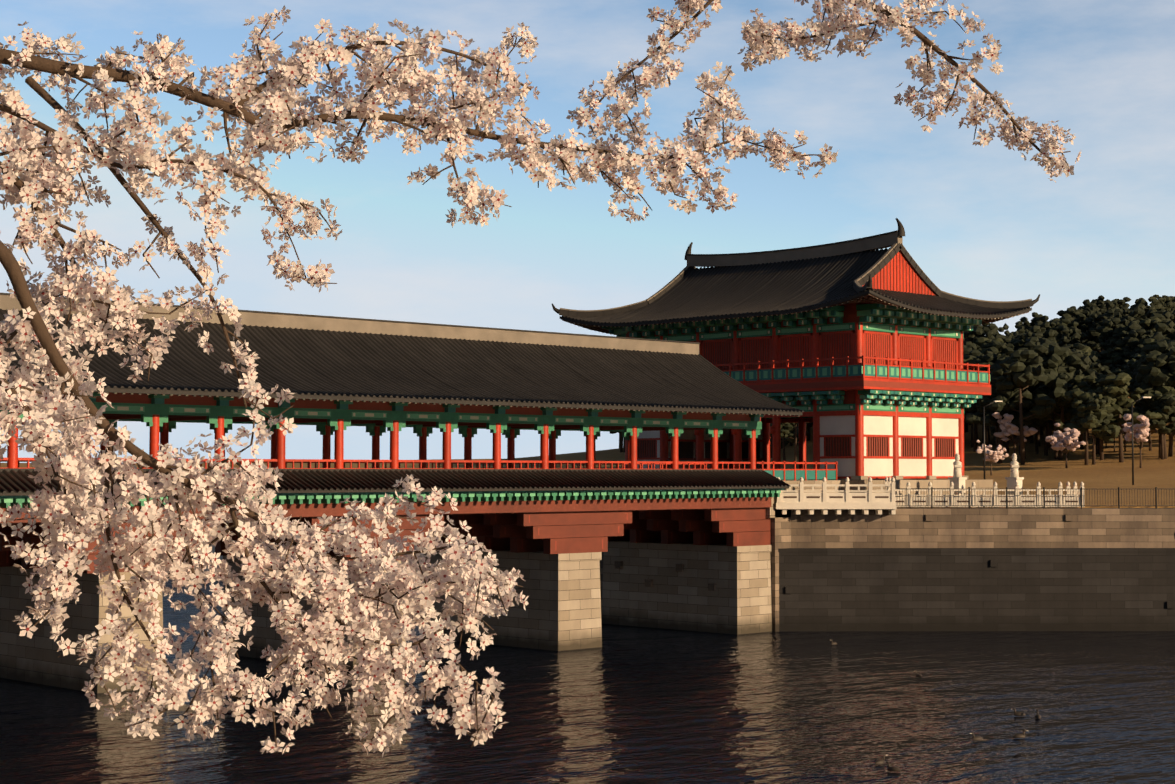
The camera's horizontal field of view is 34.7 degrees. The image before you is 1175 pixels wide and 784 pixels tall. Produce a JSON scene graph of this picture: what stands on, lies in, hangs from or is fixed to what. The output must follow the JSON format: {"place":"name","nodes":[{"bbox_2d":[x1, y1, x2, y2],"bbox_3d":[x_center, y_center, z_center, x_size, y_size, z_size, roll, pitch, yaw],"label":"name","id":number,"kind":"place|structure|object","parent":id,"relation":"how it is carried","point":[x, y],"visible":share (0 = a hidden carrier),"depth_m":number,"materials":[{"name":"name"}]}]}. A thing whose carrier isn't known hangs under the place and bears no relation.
{"place":"outdoors","nodes":[
{"label":"outdoors","id":0,"kind":"place"},
{"bbox_2d":[0,0,1080,756],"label":"cherry","id":1,"kind":"object","parent":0,"point":[364,572],"depth_m":5.14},
{"bbox_2d":[0,577,1174,783],"bbox_3d":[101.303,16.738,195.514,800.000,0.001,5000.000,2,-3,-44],"label":"water","id":2,"kind":"structure","parent":0,"point":[623,704],"depth_m":63.61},
{"bbox_2d":[109,704,226,710],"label":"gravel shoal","id":3,"kind":"structure","parent":2,"relation":"on","point":[183,707],"depth_m":66.47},
{"bbox_2d":[830,639,1040,771],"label":"ducks","id":4,"kind":"object","parent":2,"relation":"on","point":[898,769],"visible":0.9,"depth_m":58.73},
{"bbox_2d":[0,420,1174,507],"bbox_3d":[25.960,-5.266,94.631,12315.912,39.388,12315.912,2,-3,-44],"label":"ground","id":5,"kind":"structure","parent":0,"point":[1107,473],"depth_m":193.03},
{"bbox_2d":[166,543,425,583],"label":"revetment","id":6,"kind":"object","parent":5,"relation":"on","point":[213,552],"depth_m":152.19,"materials":[{"name":"white stone"}]},
{"bbox_2d":[0,541,771,693],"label":"piers","id":7,"kind":"structure","parent":5,"relation":"on","point":[562,592],"depth_m":89.81,"materials":[{"name":"stone"}]},
{"bbox_2d":[0,390,840,573],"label":"covered bridge","id":8,"kind":"structure","parent":7,"relation":"on","point":[564,521],"depth_m":88.43,"materials":[{"name":"brown wood"}]},
{"bbox_2d":[0,468,790,495],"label":"skirt roof","id":9,"kind":"structure","parent":8,"relation":"attached to","point":[16,482],"depth_m":84.47,"materials":[{"name":"tile"}]},
{"bbox_2d":[0,309,803,415],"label":"bridge roof","id":10,"kind":"structure","parent":8,"relation":"on","point":[311,364],"depth_m":84.49,"materials":[{"name":"tile"}]},
{"bbox_2d":[0,293,699,354],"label":"roof ridge","id":11,"kind":"structure","parent":10,"relation":"on","point":[310,322],"depth_m":88.69,"materials":[{"name":"tile"}]},
{"bbox_2d":[620,432,622,451],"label":"tree","id":12,"kind":"object","parent":5,"relation":"on","point":[621,445],"depth_m":290.43,"materials":[{"name":"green plant"}]},
{"bbox_2d":[623,437,624,452],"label":"tree","id":13,"kind":"object","parent":5,"relation":"on","point":[623,444],"depth_m":288.33,"materials":[{"name":"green plant"}]},
{"bbox_2d":[770,433,783,457],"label":"tree","id":14,"kind":"object","parent":5,"relation":"on","point":[782,434],"visible":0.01,"depth_m":237.16,"materials":[{"name":"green plant"}]},
{"bbox_2d":[770,423,793,461],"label":"tree","id":15,"kind":"object","parent":5,"relation":"on","point":[786,432],"visible":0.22,"depth_m":223.03,"materials":[{"name":"green plant"}]},
{"bbox_2d":[781,422,812,467],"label":"tree","id":16,"kind":"object","parent":5,"relation":"on","point":[791,440],"visible":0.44,"depth_m":213.46,"materials":[{"name":"green plant"}]},
{"bbox_2d":[602,303,992,496],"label":"pavilion","id":17,"kind":"structure","parent":5,"relation":"on","point":[877,393],"depth_m":107.10,"materials":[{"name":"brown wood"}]},
{"bbox_2d":[560,247,1031,334],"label":"pavilion roof","id":18,"kind":"structure","parent":17,"relation":"on","point":[748,291],"depth_m":110.44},
{"bbox_2d":[552,218,1039,316],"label":"pavilion ridges","id":19,"kind":"object","parent":18,"relation":"on","point":[895,267],"visible":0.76,"depth_m":110.89,"materials":[{"name":"tile"}]},
{"bbox_2d":[600,508,1174,631],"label":"river walls","id":20,"kind":"structure","parent":5,"relation":"on","point":[1008,569],"depth_m":99.33,"materials":[{"name":"stone"}]},
{"bbox_2d":[902,487,1174,508],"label":"fence","id":21,"kind":"object","parent":20,"relation":"on","point":[1081,505],"visible":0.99,"depth_m":100.26,"materials":[{"name":"metal"}]},
{"bbox_2d":[776,477,1084,513],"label":"balustrade","id":22,"kind":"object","parent":5,"relation":"on","point":[824,501],"depth_m":99.11,"materials":[{"name":"white stone"}]},
{"bbox_2d":[964,407,978,447],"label":"tree","id":23,"kind":"object","parent":5,"relation":"on","point":[968,415],"visible":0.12,"depth_m":226.89,"materials":[{"name":"green plant"}]},
{"bbox_2d":[964,326,987,341],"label":"tree","id":24,"kind":"object","parent":5,"relation":"on","point":[979,333],"visible":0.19,"depth_m":288.94,"materials":[{"name":"green plant"}]},
{"bbox_2d":[963,340,998,431],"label":"tree","id":25,"kind":"object","parent":5,"relation":"on","point":[987,347],"visible":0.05,"depth_m":248.04,"materials":[{"name":"green plant"}]},
{"bbox_2d":[974,405,988,451],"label":"tree","id":26,"kind":"object","parent":5,"relation":"on","point":[979,418],"visible":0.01,"depth_m":219.36,"materials":[{"name":"green plant"}]},
{"bbox_2d":[963,337,1003,451],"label":"tree","id":27,"kind":"object","parent":5,"relation":"on","point":[974,351],"visible":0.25,"depth_m":220.25,"materials":[{"name":"green plant"}]},
{"bbox_2d":[948,453,1023,496],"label":"stone statues","id":28,"kind":"object","parent":5,"relation":"on","point":[957,479],"visible":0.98,"depth_m":101.66,"materials":[{"name":"white stone"}]},
{"bbox_2d":[971,429,1005,474],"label":"tree","id":29,"kind":"object","parent":5,"relation":"on","point":[992,450],"visible":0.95,"depth_m":184.74,"materials":[{"name":"pink plant"}]},
{"bbox_2d":[974,382,1008,452],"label":"tree","id":30,"kind":"object","parent":5,"relation":"on","point":[980,402],"visible":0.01,"depth_m":215.30,"materials":[{"name":"green plant"}]},
{"bbox_2d":[983,320,1014,339],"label":"tree","id":31,"kind":"object","parent":5,"relation":"on","point":[1001,326],"visible":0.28,"depth_m":337.33,"materials":[{"name":"green plant"}]},
{"bbox_2d":[988,345,1010,359],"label":"tree","id":32,"kind":"object","parent":5,"relation":"on","point":[1000,350],"visible":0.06,"depth_m":234.57,"materials":[{"name":"green plant"}]},
{"bbox_2d":[973,395,1028,463],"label":"tree","id":33,"kind":"object","parent":5,"relation":"on","point":[978,425],"visible":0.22,"depth_m":202.03,"materials":[{"name":"green plant"}]},
{"bbox_2d":[983,333,1018,349],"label":"tree","id":34,"kind":"object","parent":5,"relation":"on","point":[998,339],"visible":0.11,"depth_m":272.43,"materials":[{"name":"green plant"}]},
{"bbox_2d":[994,334,1017,342],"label":"tree","id":35,"kind":"object","parent":5,"relation":"on","point":[1007,337],"visible":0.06,"depth_m":329.14,"materials":[{"name":"green plant"}]},
{"bbox_2d":[992,345,1023,357],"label":"tree","id":36,"kind":"object","parent":5,"relation":"on","point":[1011,352],"visible":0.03,"depth_m":256.92,"materials":[{"name":"green plant"}]},
{"bbox_2d":[980,359,1040,463],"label":"tree","id":37,"kind":"object","parent":5,"relation":"on","point":[999,408],"visible":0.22,"depth_m":201.28,"materials":[{"name":"green plant"}]},
{"bbox_2d":[985,413,1039,452],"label":"tree","id":38,"kind":"object","parent":5,"relation":"on","point":[1032,421],"visible":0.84,"depth_m":199.98,"materials":[{"name":"pink plant"}]},
{"bbox_2d":[1012,428,1015,442],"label":"tree","id":39,"kind":"object","parent":5,"relation":"on","point":[1013,437],"depth_m":228.41,"materials":[{"name":"green plant"}]},
{"bbox_2d":[1007,339,1022,345],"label":"tree","id":40,"kind":"object","parent":5,"relation":"on","point":[1013,342],"visible":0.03,"depth_m":278.94,"materials":[{"name":"green plant"}]},
{"bbox_2d":[1005,429,1030,454],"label":"tree","id":41,"kind":"object","parent":5,"relation":"on","point":[1019,440],"visible":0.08,"depth_m":211.47,"materials":[{"name":"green plant"}]},
{"bbox_2d":[1014,331,1025,339],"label":"tree","id":42,"kind":"object","parent":5,"relation":"on","point":[1018,334],"visible":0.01,"depth_m":290.38,"materials":[{"name":"green plant"}]},
{"bbox_2d":[1014,342,1029,349],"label":"tree","id":43,"kind":"object","parent":5,"relation":"on","point":[1019,344],"visible":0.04,"depth_m":273.81,"materials":[{"name":"green plant"}]},
{"bbox_2d":[1018,325,1025,332],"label":"tree","id":44,"kind":"object","parent":5,"relation":"on","point":[1021,328],"depth_m":347.62,"materials":[{"name":"green plant"}]},
{"bbox_2d":[981,354,1065,464],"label":"tree","id":45,"kind":"object","parent":5,"relation":"on","point":[1020,385],"visible":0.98,"depth_m":198.34,"materials":[{"name":"green plant"}]},
{"bbox_2d":[1016,348,1030,354],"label":"tree","id":46,"kind":"object","parent":5,"relation":"on","point":[1024,351],"depth_m":267.95,"materials":[{"name":"green plant"}]},
{"bbox_2d":[1012,318,1040,339],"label":"tree","id":47,"kind":"object","parent":5,"relation":"on","point":[1035,327],"visible":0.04,"depth_m":301.75,"materials":[{"name":"green plant"}]},
{"bbox_2d":[1030,430,1033,442],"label":"tree","id":48,"kind":"object","parent":5,"relation":"on","point":[1031,438],"depth_m":225.54,"materials":[{"name":"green plant"}]},
{"bbox_2d":[1017,342,1051,445],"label":"tree","id":49,"kind":"object","parent":5,"relation":"on","point":[1046,348],"visible":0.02,"depth_m":221.10,"materials":[{"name":"green plant"}]},
{"bbox_2d":[1020,414,1048,456],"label":"tree","id":50,"kind":"object","parent":5,"relation":"on","point":[1046,415],"visible":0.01,"depth_m":209.09,"materials":[{"name":"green plant"}]},
{"bbox_2d":[1021,374,1048,458],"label":"tree","id":51,"kind":"object","parent":5,"relation":"on","point":[1042,377],"visible":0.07,"depth_m":206.12,"materials":[{"name":"green plant"}]},
{"bbox_2d":[1020,336,1053,350],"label":"tree","id":52,"kind":"object","parent":5,"relation":"on","point":[1028,342],"visible":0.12,"depth_m":269.19,"materials":[{"name":"green plant"}]},
{"bbox_2d":[1035,428,1038,453],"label":"tree","id":53,"kind":"object","parent":5,"relation":"on","point":[1036,445],"visible":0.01,"depth_m":211.40,"materials":[{"name":"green plant"}]},
{"bbox_2d":[1021,318,1058,347],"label":"tree","id":54,"kind":"object","parent":5,"relation":"on","point":[1047,327],"visible":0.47,"depth_m":269.77,"materials":[{"name":"green plant"}]},
{"bbox_2d":[1037,363,1055,455],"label":"tree","id":55,"kind":"object","parent":5,"relation":"on","point":[1047,380],"visible":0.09,"depth_m":208.72,"materials":[{"name":"green plant"}]},
{"bbox_2d":[1036,380,1066,458],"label":"tree","id":56,"kind":"object","parent":5,"relation":"on","point":[1049,421],"visible":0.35,"depth_m":203.16,"materials":[{"name":"green plant"}]},
{"bbox_2d":[1037,322,1066,342],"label":"tree","id":57,"kind":"object","parent":5,"relation":"on","point":[1062,323],"visible":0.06,"depth_m":293.00,"materials":[{"name":"green plant"}]},
{"bbox_2d":[1030,344,1088,448],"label":"tree","id":58,"kind":"object","parent":5,"relation":"on","point":[1038,350],"visible":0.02,"depth_m":217.14,"materials":[{"name":"green plant"}]},
{"bbox_2d":[1048,410,1075,467],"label":"tree","id":59,"kind":"object","parent":5,"relation":"on","point":[1058,433],"visible":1,"depth_m":189.37,"materials":[{"name":"pink plant"}]},
{"bbox_2d":[1055,324,1070,342],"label":"tree","id":60,"kind":"object","parent":5,"relation":"on","point":[1061,330],"visible":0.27,"depth_m":288.91,"materials":[{"name":"green plant"}]},
{"bbox_2d":[1052,343,1075,349],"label":"tree","id":61,"kind":"object","parent":5,"relation":"on","point":[1068,346],"visible":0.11,"depth_m":261.81,"materials":[{"name":"green plant"}]},
{"bbox_2d":[1030,351,1099,459],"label":"tree","id":62,"kind":"object","parent":5,"relation":"on","point":[1060,370],"visible":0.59,"depth_m":201.79,"materials":[{"name":"green plant"}]},
{"bbox_2d":[983,397,1150,484],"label":"lamp posts","id":63,"kind":"object","parent":5,"relation":"on","point":[1002,401],"visible":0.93,"depth_m":165.10,"materials":[{"name":"metal"}]},
{"bbox_2d":[1064,330,1076,349],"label":"tree","id":64,"kind":"object","parent":5,"relation":"on","point":[1068,335],"visible":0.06,"depth_m":275.47,"materials":[{"name":"green plant"}]},
{"bbox_2d":[1057,312,1089,334],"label":"tree","id":65,"kind":"object","parent":5,"relation":"on","point":[1078,328],"visible":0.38,"depth_m":300.40,"materials":[{"name":"green plant"}]},
{"bbox_2d":[1063,312,1089,335],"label":"tree","id":66,"kind":"object","parent":5,"relation":"on","point":[1079,320],"visible":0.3,"depth_m":301.95,"materials":[{"name":"green plant"}]},
{"bbox_2d":[1054,374,1109,464],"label":"tree","id":67,"kind":"object","parent":5,"relation":"on","point":[1077,407],"visible":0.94,"depth_m":192.74,"materials":[{"name":"green plant"}]},
{"bbox_2d":[1080,432,1083,448],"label":"tree","id":68,"kind":"object","parent":5,"relation":"on","point":[1081,442],"depth_m":213.33,"materials":[{"name":"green plant"}]},
{"bbox_2d":[1071,303,1098,317],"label":"tree","id":69,"kind":"object","parent":5,"relation":"on","point":[1090,307],"visible":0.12,"depth_m":312.81,"materials":[{"name":"green plant"}]},
{"bbox_2d":[1069,345,1105,442],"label":"tree","id":70,"kind":"object","parent":5,"relation":"on","point":[1088,353],"visible":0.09,"depth_m":219.85,"materials":[{"name":"green plant"}]},
{"bbox_2d":[1070,332,1109,360],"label":"tree","id":71,"kind":"object","parent":5,"relation":"on","point":[1080,341],"visible":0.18,"depth_m":242.66,"materials":[{"name":"green plant"}]},
{"bbox_2d":[1082,357,1102,453],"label":"tree","id":72,"kind":"object","parent":5,"relation":"on","point":[1093,379],"visible":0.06,"depth_m":206.45,"materials":[{"name":"green plant"}]},
{"bbox_2d":[1084,308,1112,335],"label":"tree","id":73,"kind":"object","parent":5,"relation":"on","point":[1090,329],"visible":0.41,"depth_m":298.98,"materials":[{"name":"green plant"}]},
{"bbox_2d":[1078,386,1119,464],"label":"tree","id":74,"kind":"object","parent":5,"relation":"on","point":[1110,399],"visible":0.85,"depth_m":192.29,"materials":[{"name":"green plant"}]},
{"bbox_2d":[1087,357,1111,453],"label":"tree","id":75,"kind":"object","parent":5,"relation":"on","point":[1102,374],"visible":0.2,"depth_m":205.14,"materials":[{"name":"green plant"}]},
{"bbox_2d":[1081,383,1120,459],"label":"tree","id":76,"kind":"object","parent":5,"relation":"on","point":[1101,448],"visible":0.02,"depth_m":198.40,"materials":[{"name":"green plant"}]},
{"bbox_2d":[1090,297,1115,312],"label":"tree","id":77,"kind":"object","parent":5,"relation":"on","point":[1106,305],"visible":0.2,"depth_m":329.40,"materials":[{"name":"green plant"}]},
{"bbox_2d":[1091,335,1115,359],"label":"tree","id":78,"kind":"object","parent":5,"relation":"on","point":[1103,345],"visible":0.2,"depth_m":255.33,"materials":[{"name":"green plant"}]},
{"bbox_2d":[1090,312,1127,330],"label":"tree","id":79,"kind":"object","parent":5,"relation":"on","point":[1094,320],"visible":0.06,"depth_m":298.06,"materials":[{"name":"green plant"}]},
{"bbox_2d":[1094,311,1131,347],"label":"tree","id":80,"kind":"object","parent":5,"relation":"on","point":[1110,333],"visible":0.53,"depth_m":257.90,"materials":[{"name":"green plant"}]},
{"bbox_2d":[1104,420,1122,450],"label":"tree","id":81,"kind":"object","parent":5,"relation":"on","point":[1112,433],"visible":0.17,"depth_m":207.35,"materials":[{"name":"green plant"}]},
{"bbox_2d":[1092,357,1158,461],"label":"tree","id":82,"kind":"object","parent":5,"relation":"on","point":[1120,369],"visible":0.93,"depth_m":193.24,"materials":[{"name":"green plant"}]},
{"bbox_2d":[1115,416,1138,451],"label":"tree","id":83,"kind":"object","parent":5,"relation":"on","point":[1135,418],"visible":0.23,"depth_m":205.65,"materials":[{"name":"green plant"}]},
{"bbox_2d":[1112,294,1144,312],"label":"tree","id":84,"kind":"object","parent":5,"relation":"on","point":[1133,298],"visible":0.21,"depth_m":302.82,"materials":[{"name":"green plant"}]},
{"bbox_2d":[1113,314,1144,330],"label":"tree","id":85,"kind":"object","parent":5,"relation":"on","point":[1132,315],"visible":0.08,"depth_m":278.34,"materials":[{"name":"green plant"}]},
{"bbox_2d":[1114,339,1145,360],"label":"tree","id":86,"kind":"object","parent":5,"relation":"on","point":[1128,350],"visible":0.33,"depth_m":234.51,"materials":[{"name":"green plant"}]},
{"bbox_2d":[1118,302,1144,336],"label":"tree","id":87,"kind":"object","parent":5,"relation":"on","point":[1135,309],"visible":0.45,"depth_m":278.55,"materials":[{"name":"green plant"}]},
{"bbox_2d":[1120,323,1156,345],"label":"tree","id":88,"kind":"object","parent":5,"relation":"on","point":[1146,335],"visible":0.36,"depth_m":249.45,"materials":[{"name":"green plant"}]},
{"bbox_2d":[1120,414,1160,467],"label":"tree","id":89,"kind":"object","parent":5,"relation":"on","point":[1144,439],"visible":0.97,"depth_m":186.01,"materials":[{"name":"pink plant"}]},
{"bbox_2d":[1141,344,1153,354],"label":"tree","id":90,"kind":"object","parent":5,"relation":"on","point":[1149,349],"visible":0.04,"depth_m":237.39,"materials":[{"name":"green plant"}]},
{"bbox_2d":[1145,423,1158,450],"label":"tree","id":91,"kind":"object","parent":5,"relation":"on","point":[1156,429],"visible":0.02,"depth_m":206.02,"materials":[{"name":"green plant"}]},
{"bbox_2d":[1130,359,1174,457],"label":"tree","id":92,"kind":"object","parent":5,"relation":"on","point":[1138,409],"visible":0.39,"depth_m":196.10,"materials":[{"name":"green plant"}]},
{"bbox_2d":[1132,356,1174,458],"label":"tree","id":93,"kind":"object","parent":5,"relation":"on","point":[1161,373],"visible":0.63,"depth_m":195.18,"materials":[{"name":"green plant"}]},
{"bbox_2d":[1137,346,1174,361],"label":"tree","id":94,"kind":"object","parent":5,"relation":"on","point":[1144,358],"visible":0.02,"depth_m":223.36,"materials":[{"name":"green plant"}]},
{"bbox_2d":[1148,344,1164,354],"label":"tree","id":95,"kind":"object","parent":5,"relation":"on","point":[1155,347],"visible":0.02,"depth_m":229.52,"materials":[{"name":"green plant"}]},
{"bbox_2d":[1141,303,1174,337],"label":"tree","id":96,"kind":"object","parent":5,"relation":"on","point":[1150,311],"visible":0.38,"depth_m":262.64,"materials":[{"name":"green plant"}]},
{"bbox_2d":[1144,302,1174,321],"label":"tree","id":97,"kind":"object","parent":5,"relation":"on","point":[1171,305],"visible":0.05,"depth_m":269.02,"materials":[{"name":"green plant"}]},
{"bbox_2d":[1145,388,1174,459],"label":"tree","id":98,"kind":"object","parent":5,"relation":"on","point":[1162,407],"visible":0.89,"depth_m":194.28,"materials":[{"name":"green plant"}]},
{"bbox_2d":[1148,347,1174,456],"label":"tree","id":99,"kind":"object","parent":5,"relation":"on","point":[1158,353],"visible":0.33,"depth_m":197.65,"materials":[{"name":"green plant"}]},
{"bbox_2d":[1150,336,1174,346],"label":"tree","id":100,"kind":"object","parent":5,"relation":"on","point":[1162,342],"visible":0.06,"depth_m":242.36,"materials":[{"name":"green plant"}]},
{"bbox_2d":[1151,313,1174,339],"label":"tree","id":101,"kind":"object","parent":5,"relation":"on","point":[1159,332],"visible":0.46,"depth_m":260.99,"materials":[{"name":"green plant"}]},
{"bbox_2d":[1157,299,1174,307],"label":"tree","id":102,"kind":"object","parent":5,"relation":"on","point":[1161,301],"visible":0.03,"depth_m":317.82,"materials":[{"name":"green plant"}]},
{"bbox_2d":[1158,427,1174,439],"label":"tree","id":103,"kind":"object","parent":5,"relation":"on","point":[1173,433],"visible":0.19,"depth_m":202.31,"materials":[{"name":"green plant"}]},
{"bbox_2d":[1164,346,1174,352],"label":"tree","id":104,"kind":"object","parent":5,"relation":"on","point":[1168,349],"visible":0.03,"depth_m":221.36,"materials":[{"name":"green plant"}]},
{"bbox_2d":[0,0,1174,462],"label":"sky","id":105,"kind":"structure","parent":0,"point":[988,223],"materials":[{"name":"blue"}]}
]}

